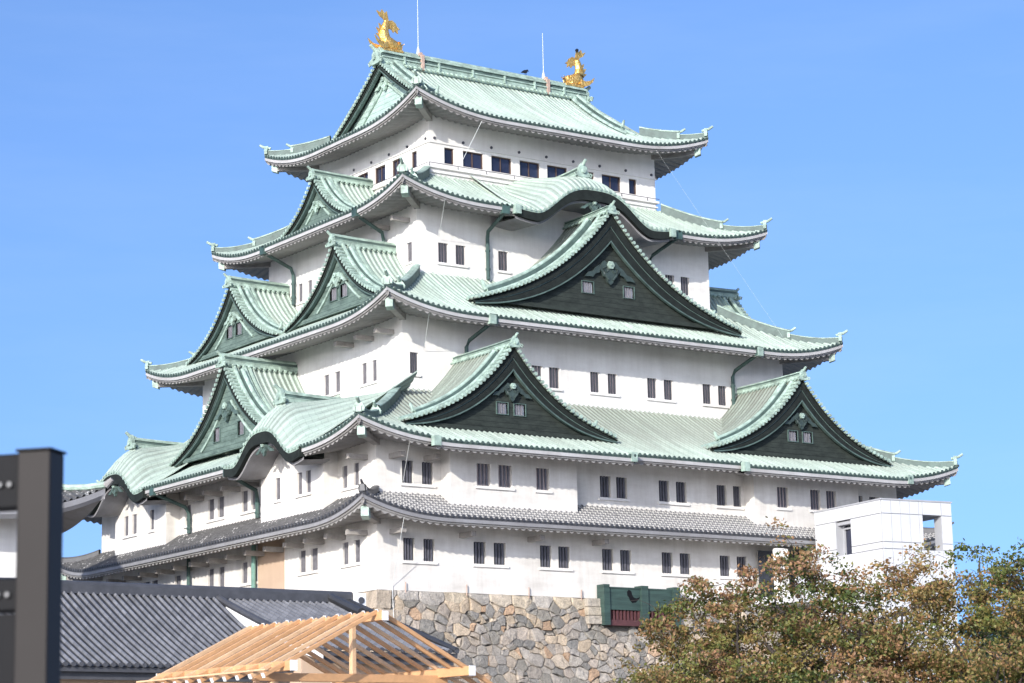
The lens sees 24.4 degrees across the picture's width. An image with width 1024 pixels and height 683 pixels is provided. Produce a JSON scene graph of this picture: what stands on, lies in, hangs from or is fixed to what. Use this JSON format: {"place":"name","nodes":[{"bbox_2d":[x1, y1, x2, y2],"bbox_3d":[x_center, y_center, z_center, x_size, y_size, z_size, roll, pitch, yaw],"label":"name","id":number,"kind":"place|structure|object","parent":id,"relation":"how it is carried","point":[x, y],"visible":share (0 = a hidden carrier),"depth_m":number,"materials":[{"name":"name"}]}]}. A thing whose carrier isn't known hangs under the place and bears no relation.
{"place":"outdoors","nodes":[
{"label":"outdoors","id":0,"kind":"place"},
{"bbox_2d":[7,580,458,682],"bbox_3d":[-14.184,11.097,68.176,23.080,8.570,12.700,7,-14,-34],"label":"tiled hall","id":1,"kind":"structure","parent":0,"point":[116,632],"depth_m":69.44,"materials":[{"name":"tile"}]},
{"bbox_2d":[0,0,1023,680],"label":"sky","id":2,"kind":"structure","parent":0,"point":[881,142],"materials":[{"name":"blue"}]},
{"label":"ground","id":3,"kind":"structure","parent":0,"visible":0},
{"bbox_2d":[0,447,66,682],"bbox_3d":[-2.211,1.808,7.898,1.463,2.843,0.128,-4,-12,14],"label":"steel post","id":4,"kind":"object","parent":3,"relation":"on","point":[31,485],"visible":1,"depth_m":7.91,"materials":[{"name":"metal"}]},
{"bbox_2d":[0,478,113,577],"bbox_3d":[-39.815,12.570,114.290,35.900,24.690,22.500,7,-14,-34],"label":"keep","id":5,"kind":"structure","parent":3,"relation":"on","point":[81,502],"depth_m":115.96,"materials":[{"name":"white paint"}]},
{"bbox_2d":[136,609,492,682],"bbox_3d":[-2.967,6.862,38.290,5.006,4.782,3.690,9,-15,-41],"label":"timber frame","id":6,"kind":"object","parent":3,"relation":"on","point":[192,669],"visible":1,"depth_m":38.06,"materials":[{"name":"beige wood"}]},
{"bbox_2d":[284,589,818,682],"bbox_3d":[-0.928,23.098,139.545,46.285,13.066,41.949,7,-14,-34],"label":"stone base","id":7,"kind":"object","parent":3,"relation":"on","point":[498,638],"visible":0.2,"depth_m":122.21,"materials":[{"name":"stone"}]},
{"bbox_2d":[62,0,962,617],"bbox_3d":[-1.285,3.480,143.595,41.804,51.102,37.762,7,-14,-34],"label":"castle keep","id":8,"kind":"structure","parent":7,"relation":"on","point":[486,330],"depth_m":133.11,"materials":[{"name":"white paint"}]},
{"bbox_2d":[177,575,180,584],"bbox_3d":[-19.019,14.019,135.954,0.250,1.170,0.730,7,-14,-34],"label":"window","id":9,"kind":"structure","parent":8,"relation":"in","point":[178,577],"depth_m":135.95,"materials":[{"name":"grey"}]},
{"bbox_2d":[210,569,213,585],"bbox_3d":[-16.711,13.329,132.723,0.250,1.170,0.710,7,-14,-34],"label":"window","id":10,"kind":"structure","parent":8,"relation":"in","point":[211,570],"depth_m":132.67,"materials":[{"name":"grey"}]},
{"bbox_2d":[210,499,213,519],"bbox_3d":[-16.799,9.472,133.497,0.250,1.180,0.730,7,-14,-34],"label":"window","id":11,"kind":"structure","parent":8,"relation":"in","point":[211,501],"depth_m":133.49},
{"bbox_2d":[220,567,223,586],"bbox_3d":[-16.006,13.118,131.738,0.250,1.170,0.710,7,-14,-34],"label":"window","id":12,"kind":"structure","parent":8,"relation":"in","point":[221,568],"depth_m":131.72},
{"bbox_2d":[220,496,223,516],"bbox_3d":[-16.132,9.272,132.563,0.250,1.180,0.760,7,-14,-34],"label":"window","id":13,"kind":"structure","parent":8,"relation":"in","point":[221,498],"depth_m":132.48,"materials":[{"name":"grey"}]},
{"bbox_2d":[243,562,246,582],"bbox_3d":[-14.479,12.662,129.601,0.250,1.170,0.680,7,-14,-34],"label":"window","id":14,"kind":"structure","parent":8,"relation":"in","point":[244,564],"depth_m":129.57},
{"bbox_2d":[244,490,247,511],"bbox_3d":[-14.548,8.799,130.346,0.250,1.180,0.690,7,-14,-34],"label":"window","id":15,"kind":"structure","parent":8,"relation":"in","point":[245,492],"depth_m":130.27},
{"bbox_2d":[253,488,256,509],"bbox_3d":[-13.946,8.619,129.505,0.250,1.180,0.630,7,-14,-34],"label":"window","id":16,"kind":"structure","parent":8,"relation":"in","point":[256,488],"depth_m":129.54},
{"bbox_2d":[300,283,302,301],"bbox_3d":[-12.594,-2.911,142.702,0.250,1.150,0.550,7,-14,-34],"label":"window","id":17,"kind":"structure","parent":8,"relation":"in","point":[301,285],"depth_m":142.62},
{"bbox_2d":[301,550,305,572],"bbox_3d":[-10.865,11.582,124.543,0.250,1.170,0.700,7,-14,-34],"label":"window","id":18,"kind":"structure","parent":8,"relation":"in","point":[303,553],"depth_m":124.51,"materials":[{"name":"grey metal"}]},
{"bbox_2d":[309,280,311,296],"bbox_3d":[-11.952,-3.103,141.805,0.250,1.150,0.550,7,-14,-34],"label":"window","id":19,"kind":"structure","parent":8,"relation":"in","point":[310,282],"depth_m":141.77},
{"bbox_2d":[313,548,317,569],"bbox_3d":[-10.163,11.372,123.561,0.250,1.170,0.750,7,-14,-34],"label":"window","id":20,"kind":"structure","parent":8,"relation":"in","point":[315,551],"depth_m":123.49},
{"bbox_2d":[325,375,328,394],"bbox_3d":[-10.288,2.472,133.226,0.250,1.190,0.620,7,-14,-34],"label":"window","id":21,"kind":"structure","parent":8,"relation":"in","point":[326,377],"depth_m":133.19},
{"bbox_2d":[336,371,339,391],"bbox_3d":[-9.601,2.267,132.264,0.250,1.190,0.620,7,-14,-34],"label":"window","id":22,"kind":"structure","parent":8,"relation":"in","point":[337,373],"depth_m":132.25,"materials":[{"name":"grey"}]},
{"bbox_2d":[344,466,346,487],"bbox_3d":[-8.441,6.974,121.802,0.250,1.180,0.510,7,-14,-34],"label":"window","id":23,"kind":"structure","parent":8,"relation":"in","point":[345,467],"depth_m":121.78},
{"bbox_2d":[344,542,347,564],"bbox_3d":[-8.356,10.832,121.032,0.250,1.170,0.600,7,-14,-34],"label":"window","id":24,"kind":"structure","parent":8,"relation":"in","point":[345,544],"depth_m":120.99,"materials":[{"name":"grey metal"}]},
{"bbox_2d":[355,463,358,484],"bbox_3d":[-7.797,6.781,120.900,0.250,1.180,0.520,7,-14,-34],"label":"window","id":25,"kind":"structure","parent":8,"relation":"in","point":[356,464],"depth_m":120.83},
{"bbox_2d":[356,540,359,562],"bbox_3d":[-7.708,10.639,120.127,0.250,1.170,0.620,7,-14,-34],"label":"window","id":26,"kind":"structure","parent":8,"relation":"in","point":[357,541],"depth_m":120.10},
{"bbox_2d":[359,172,367,177],"bbox_3d":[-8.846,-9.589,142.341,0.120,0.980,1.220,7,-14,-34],"label":"window","id":27,"kind":"structure","parent":8,"relation":"in","point":[365,175],"depth_m":142.37,"materials":[{"name":"blue glass"}]},
{"bbox_2d":[363,363,366,383],"bbox_3d":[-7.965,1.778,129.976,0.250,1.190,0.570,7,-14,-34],"label":"window","id":28,"kind":"structure","parent":8,"relation":"in","point":[364,365],"depth_m":129.95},
{"bbox_2d":[373,360,376,380],"bbox_3d":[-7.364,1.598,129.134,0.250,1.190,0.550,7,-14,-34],"label":"window","id":29,"kind":"structure","parent":8,"relation":"in","point":[374,362],"depth_m":129.10,"materials":[{"name":"grey"}]},
{"bbox_2d":[376,165,384,182],"bbox_3d":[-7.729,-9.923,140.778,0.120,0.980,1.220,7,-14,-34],"label":"window","id":30,"kind":"structure","parent":8,"relation":"in","point":[380,172],"depth_m":140.96,"materials":[{"name":"blue glass"}]},
{"bbox_2d":[368,9,403,52],"bbox_3d":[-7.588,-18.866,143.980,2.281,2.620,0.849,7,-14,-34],"label":"golden fish statue","id":31,"kind":"object","parent":8,"relation":"on","point":[386,41],"visible":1,"depth_m":143.73,"materials":[{"name":"gold metal"}]},
{"bbox_2d":[393,159,399,175],"bbox_3d":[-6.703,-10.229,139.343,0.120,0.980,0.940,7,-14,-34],"label":"window","id":32,"kind":"structure","parent":8,"relation":"in","point":[395,163],"depth_m":139.59,"materials":[{"name":"blue glass"}]},
{"bbox_2d":[402,460,410,482],"bbox_3d":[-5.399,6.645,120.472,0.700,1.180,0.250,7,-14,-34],"label":"window","id":33,"kind":"structure","parent":8,"relation":"in","point":[407,476],"depth_m":120.42,"materials":[{"name":"grey metal"}]},
{"bbox_2d":[403,538,411,559],"bbox_3d":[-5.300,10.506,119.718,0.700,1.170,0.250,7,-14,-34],"label":"window","id":34,"kind":"structure","parent":8,"relation":"in","point":[407,543],"depth_m":119.69,"materials":[{"name":"black metal"}]},
{"bbox_2d":[408,242,411,261],"bbox_3d":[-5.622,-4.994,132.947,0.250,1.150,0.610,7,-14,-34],"label":"window","id":35,"kind":"structure","parent":8,"relation":"in","point":[409,244],"depth_m":132.93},
{"bbox_2d":[410,352,415,372],"bbox_3d":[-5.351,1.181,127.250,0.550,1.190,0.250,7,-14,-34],"label":"window","id":36,"kind":"structure","parent":8,"relation":"in","point":[412,355],"depth_m":127.19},
{"bbox_2d":[412,151,416,167],"bbox_3d":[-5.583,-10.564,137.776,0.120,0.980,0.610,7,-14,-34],"label":"window","id":37,"kind":"structure","parent":8,"relation":"in","point":[414,155],"depth_m":137.93,"materials":[{"name":"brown glass"}]},
{"bbox_2d":[422,462,430,484],"bbox_3d":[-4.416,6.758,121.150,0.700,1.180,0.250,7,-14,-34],"label":"window","id":38,"kind":"structure","parent":8,"relation":"in","point":[426,474],"depth_m":121.10,"materials":[{"name":"grey metal"}]},
{"bbox_2d":[423,539,431,560],"bbox_3d":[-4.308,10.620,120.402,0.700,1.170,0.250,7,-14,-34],"label":"window","id":39,"kind":"structure","parent":8,"relation":"in","point":[427,543],"depth_m":120.36,"materials":[{"name":"black metal"}]},
{"bbox_2d":[438,243,445,262],"bbox_3d":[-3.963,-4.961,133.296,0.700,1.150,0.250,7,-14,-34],"label":"window","id":40,"kind":"structure","parent":8,"relation":"in","point":[441,247],"depth_m":133.26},
{"bbox_2d":[444,148,452,164],"bbox_3d":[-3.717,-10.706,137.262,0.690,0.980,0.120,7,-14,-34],"label":"window","id":41,"kind":"structure","parent":8,"relation":"in","point":[448,153],"depth_m":137.32,"materials":[{"name":"blue glass"}]},
{"bbox_2d":[456,245,462,264],"bbox_3d":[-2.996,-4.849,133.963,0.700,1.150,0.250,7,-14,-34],"label":"window","id":42,"kind":"structure","parent":8,"relation":"in","point":[459,249],"depth_m":133.91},
{"bbox_2d":[463,151,482,169],"bbox_3d":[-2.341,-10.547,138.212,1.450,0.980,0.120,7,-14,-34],"label":"window","id":43,"kind":"structure","parent":8,"relation":"in","point":[472,160],"depth_m":138.26,"materials":[{"name":"blue glass"}]},
{"bbox_2d":[474,542,482,563],"bbox_3d":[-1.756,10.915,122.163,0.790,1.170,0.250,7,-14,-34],"label":"window","id":44,"kind":"structure","parent":8,"relation":"in","point":[478,547],"depth_m":122.11,"materials":[{"name":"black metal"}]},
{"bbox_2d":[494,543,503,564],"bbox_3d":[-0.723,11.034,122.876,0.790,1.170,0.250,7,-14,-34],"label":"window","id":45,"kind":"structure","parent":8,"relation":"in","point":[498,548],"depth_m":122.82,"materials":[{"name":"black metal"}]},
{"bbox_2d":[491,156,510,173],"bbox_3d":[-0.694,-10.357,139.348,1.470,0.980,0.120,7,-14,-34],"label":"window","id":46,"kind":"structure","parent":8,"relation":"in","point":[498,164],"depth_m":139.42,"materials":[{"name":"blue glass"}]},
{"bbox_2d":[498,251,505,270],"bbox_3d":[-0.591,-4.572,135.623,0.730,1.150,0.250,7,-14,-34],"label":"window","id":47,"kind":"structure","parent":8,"relation":"in","point":[501,256],"depth_m":135.59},
{"bbox_2d":[520,161,538,177],"bbox_3d":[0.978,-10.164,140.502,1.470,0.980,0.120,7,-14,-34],"label":"window","id":48,"kind":"structure","parent":8,"relation":"in","point":[527,169],"depth_m":140.54,"materials":[{"name":"blue glass"}]},
{"bbox_2d":[531,366,539,380],"bbox_3d":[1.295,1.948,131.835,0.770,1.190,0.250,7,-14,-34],"label":"window","id":49,"kind":"structure","parent":8,"relation":"in","point":[536,369],"depth_m":131.90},
{"bbox_2d":[540,545,548,566],"bbox_3d":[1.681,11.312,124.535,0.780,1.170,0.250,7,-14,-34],"label":"window","id":50,"kind":"structure","parent":8,"relation":"in","point":[544,550],"depth_m":124.48,"materials":[{"name":"black metal"}]},
{"bbox_2d":[549,367,557,387],"bbox_3d":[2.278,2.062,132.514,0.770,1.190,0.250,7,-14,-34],"label":"window","id":51,"kind":"structure","parent":8,"relation":"in","point":[552,372],"depth_m":132.45,"materials":[{"name":"grey metal"}]},
{"bbox_2d":[547,165,565,177],"bbox_3d":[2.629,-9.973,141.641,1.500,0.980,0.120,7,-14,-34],"label":"window","id":52,"kind":"structure","parent":8,"relation":"in","point":[552,171],"depth_m":141.65,"materials":[{"name":"blue glass"}]},
{"bbox_2d":[558,546,567,567],"bbox_3d":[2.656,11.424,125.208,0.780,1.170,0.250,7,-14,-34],"label":"window","id":53,"kind":"structure","parent":8,"relation":"in","point":[562,551],"depth_m":125.15,"materials":[{"name":"black metal"}]},
{"bbox_2d":[562,50,594,87],"bbox_3d":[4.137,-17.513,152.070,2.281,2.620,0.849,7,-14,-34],"label":"golden fish statue","id":54,"kind":"object","parent":8,"relation":"on","point":[575,79],"visible":1,"depth_m":151.83,"materials":[{"name":"gold metal"}]},
{"bbox_2d":[590,372,597,391],"bbox_3d":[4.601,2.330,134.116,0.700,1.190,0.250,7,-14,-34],"label":"window","id":55,"kind":"structure","parent":8,"relation":"in","point":[593,376],"depth_m":134.07,"materials":[{"name":"grey metal"}]},
{"bbox_2d":[600,476,607,496],"bbox_3d":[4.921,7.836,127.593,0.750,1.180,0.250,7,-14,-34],"label":"window","id":56,"kind":"structure","parent":8,"relation":"in","point":[603,480],"depth_m":127.53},
{"bbox_2d":[602,549,610,569],"bbox_3d":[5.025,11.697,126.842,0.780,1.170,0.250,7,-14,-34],"label":"window","id":57,"kind":"structure","parent":8,"relation":"in","point":[606,553],"depth_m":126.82,"materials":[{"name":"black metal"}]},
{"bbox_2d":[602,174,619,191],"bbox_3d":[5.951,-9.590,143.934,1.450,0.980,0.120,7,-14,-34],"label":"window","id":58,"kind":"structure","parent":8,"relation":"in","point":[613,182],"depth_m":144.05,"materials":[{"name":"blue glass"}]},
{"bbox_2d":[608,374,614,393],"bbox_3d":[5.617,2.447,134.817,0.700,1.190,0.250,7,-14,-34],"label":"window","id":59,"kind":"structure","parent":8,"relation":"in","point":[611,378],"depth_m":134.76,"materials":[{"name":"grey metal"}]},
{"bbox_2d":[616,477,624,498],"bbox_3d":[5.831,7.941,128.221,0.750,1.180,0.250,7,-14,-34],"label":"window","id":60,"kind":"structure","parent":8,"relation":"in","point":[620,488],"depth_m":128.19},
{"bbox_2d":[620,550,628,570],"bbox_3d":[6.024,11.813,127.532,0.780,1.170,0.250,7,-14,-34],"label":"window","id":61,"kind":"structure","parent":8,"relation":"in","point":[624,554],"depth_m":127.50,"materials":[{"name":"black metal"}]},
{"bbox_2d":[629,179,635,194],"bbox_3d":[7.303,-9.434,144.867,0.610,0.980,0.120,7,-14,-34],"label":"window","id":62,"kind":"structure","parent":8,"relation":"in","point":[632,183],"depth_m":144.93,"materials":[{"name":"blue glass"}]},
{"bbox_2d":[647,378,654,397],"bbox_3d":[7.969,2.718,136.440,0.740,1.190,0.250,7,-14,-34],"label":"window","id":63,"kind":"structure","parent":8,"relation":"in","point":[650,382],"depth_m":136.42,"materials":[{"name":"grey metal"}]},
{"bbox_2d":[659,481,666,501],"bbox_3d":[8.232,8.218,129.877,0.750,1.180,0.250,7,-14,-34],"label":"window","id":64,"kind":"structure","parent":8,"relation":"in","point":[662,484],"depth_m":129.82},
{"bbox_2d":[662,552,670,572],"bbox_3d":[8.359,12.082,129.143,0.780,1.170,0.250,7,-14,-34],"label":"window","id":65,"kind":"structure","parent":8,"relation":"in","point":[665,556],"depth_m":129.06,"materials":[{"name":"grey metal"}]},
{"bbox_2d":[664,380,670,399],"bbox_3d":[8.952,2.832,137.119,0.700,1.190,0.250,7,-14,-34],"label":"window","id":66,"kind":"structure","parent":8,"relation":"in","point":[667,384],"depth_m":137.05,"materials":[{"name":"grey metal"}]},
{"bbox_2d":[665,275,671,284],"bbox_3d":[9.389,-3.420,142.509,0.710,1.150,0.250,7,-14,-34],"label":"window","id":67,"kind":"structure","parent":8,"relation":"in","point":[669,277],"depth_m":142.55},
{"bbox_2d":[676,482,683,502],"bbox_3d":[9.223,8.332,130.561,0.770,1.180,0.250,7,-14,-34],"label":"window","id":68,"kind":"structure","parent":8,"relation":"in","point":[679,486],"depth_m":130.49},
{"bbox_2d":[680,553,688,573],"bbox_3d":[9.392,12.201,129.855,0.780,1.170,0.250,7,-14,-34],"label":"window","id":69,"kind":"structure","parent":8,"relation":"in","point":[683,557],"depth_m":129.79,"materials":[{"name":"grey metal"}]},
{"bbox_2d":[681,277,687,295],"bbox_3d":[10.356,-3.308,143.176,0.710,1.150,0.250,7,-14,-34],"label":"window","id":70,"kind":"structure","parent":8,"relation":"in","point":[683,280],"depth_m":143.12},
{"bbox_2d":[703,384,709,403],"bbox_3d":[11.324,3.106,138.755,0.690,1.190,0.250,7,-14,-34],"label":"window","id":71,"kind":"structure","parent":8,"relation":"in","point":[706,400],"depth_m":138.70,"materials":[{"name":"grey metal"}]},
{"bbox_2d":[717,485,724,505],"bbox_3d":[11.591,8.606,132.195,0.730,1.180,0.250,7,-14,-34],"label":"window","id":72,"kind":"structure","parent":8,"relation":"in","point":[720,489],"depth_m":132.13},
{"bbox_2d":[718,386,724,405],"bbox_3d":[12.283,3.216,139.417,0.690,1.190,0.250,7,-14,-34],"label":"window","id":73,"kind":"structure","parent":8,"relation":"in","point":[721,392],"depth_m":139.38,"materials":[{"name":"grey metal"}]},
{"bbox_2d":[720,556,727,575],"bbox_3d":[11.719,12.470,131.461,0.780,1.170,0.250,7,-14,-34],"label":"window","id":74,"kind":"structure","parent":8,"relation":"in","point":[723,559],"depth_m":131.39,"materials":[{"name":"grey metal"}]},
{"bbox_2d":[733,486,738,506],"bbox_3d":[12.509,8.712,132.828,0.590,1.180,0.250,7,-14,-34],"label":"window","id":75,"kind":"structure","parent":8,"relation":"in","point":[735,489],"depth_m":132.74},
{"bbox_2d":[737,557,744,576],"bbox_3d":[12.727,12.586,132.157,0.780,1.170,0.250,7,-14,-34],"label":"window","id":76,"kind":"structure","parent":8,"relation":"in","point":[741,560],"depth_m":132.09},
{"bbox_2d":[597,584,681,627],"bbox_3d":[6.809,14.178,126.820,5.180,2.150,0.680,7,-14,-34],"label":"shutter box","id":77,"kind":"object","parent":7,"relation":"on","point":[619,606],"visible":0.77,"depth_m":126.27,"materials":[{"name":"green metal"}]},
{"bbox_2d":[755,548,827,608],"bbox_3d":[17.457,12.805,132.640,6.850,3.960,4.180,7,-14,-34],"label":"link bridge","id":78,"kind":"structure","parent":7,"relation":"on","point":[764,575],"depth_m":131.90,"materials":[{"name":"white paint"}]},
{"bbox_2d":[613,575,842,682],"bbox_3d":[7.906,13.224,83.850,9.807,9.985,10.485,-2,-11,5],"label":"autumn tree","id":79,"kind":"object","parent":3,"relation":"on","point":[666,673],"visible":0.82,"depth_m":83.91,"materials":[{"name":"green plant"}]},
{"bbox_2d":[682,516,945,682],"bbox_3d":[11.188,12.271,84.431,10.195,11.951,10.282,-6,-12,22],"label":"autumn tree","id":80,"kind":"object","parent":3,"relation":"on","point":[859,673],"visible":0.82,"depth_m":83.21,"materials":[{"name":"green plant"}]},
{"bbox_2d":[813,498,957,682],"bbox_3d":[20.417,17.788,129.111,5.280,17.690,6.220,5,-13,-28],"label":"elevator tower","id":81,"kind":"structure","parent":3,"relation":"on","point":[866,533],"depth_m":128.19,"materials":[{"name":"white concrete"}]},
{"bbox_2d":[838,520,852,554],"bbox_3d":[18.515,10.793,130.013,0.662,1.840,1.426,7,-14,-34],"label":"window","id":82,"kind":"structure","parent":81,"relation":"in","point":[846,525],"depth_m":130.43,"materials":[{"name":"grey glass"}]},
{"bbox_2d":[766,538,1019,682],"bbox_3d":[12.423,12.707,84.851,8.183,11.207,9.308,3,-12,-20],"label":"autumn tree","id":83,"kind":"object","parent":3,"relation":"on","point":[917,594],"visible":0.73,"depth_m":83.53,"materials":[{"name":"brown plant"}]},
{"bbox_2d":[860,538,1023,682],"bbox_3d":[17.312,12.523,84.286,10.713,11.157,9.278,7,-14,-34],"label":"autumn tree","id":84,"kind":"object","parent":3,"relation":"on","point":[981,618],"visible":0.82,"depth_m":83.48,"materials":[{"name":"green plant"}]},
{"bbox_2d":[934,560,1018,682],"bbox_3d":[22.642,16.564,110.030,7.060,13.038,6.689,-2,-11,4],"label":"tree","id":85,"kind":"object","parent":3,"relation":"on","point":[987,654],"visible":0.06,"depth_m":109.64,"materials":[{"name":"green plant"}]},
{"bbox_2d":[978,556,1023,681],"bbox_3d":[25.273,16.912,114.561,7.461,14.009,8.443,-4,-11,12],"label":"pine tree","id":86,"kind":"object","parent":3,"relation":"on","point":[1021,608],"visible":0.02,"depth_m":115.23,"materials":[{"name":"green plant"}]},
{"bbox_2d":[991,573,1023,682],"bbox_3d":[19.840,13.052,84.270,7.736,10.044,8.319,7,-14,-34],"label":"autumn tree","id":87,"kind":"object","parent":3,"relation":"on","point":[1017,677],"visible":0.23,"depth_m":84.85,"materials":[{"name":"green plant"}]}
]}

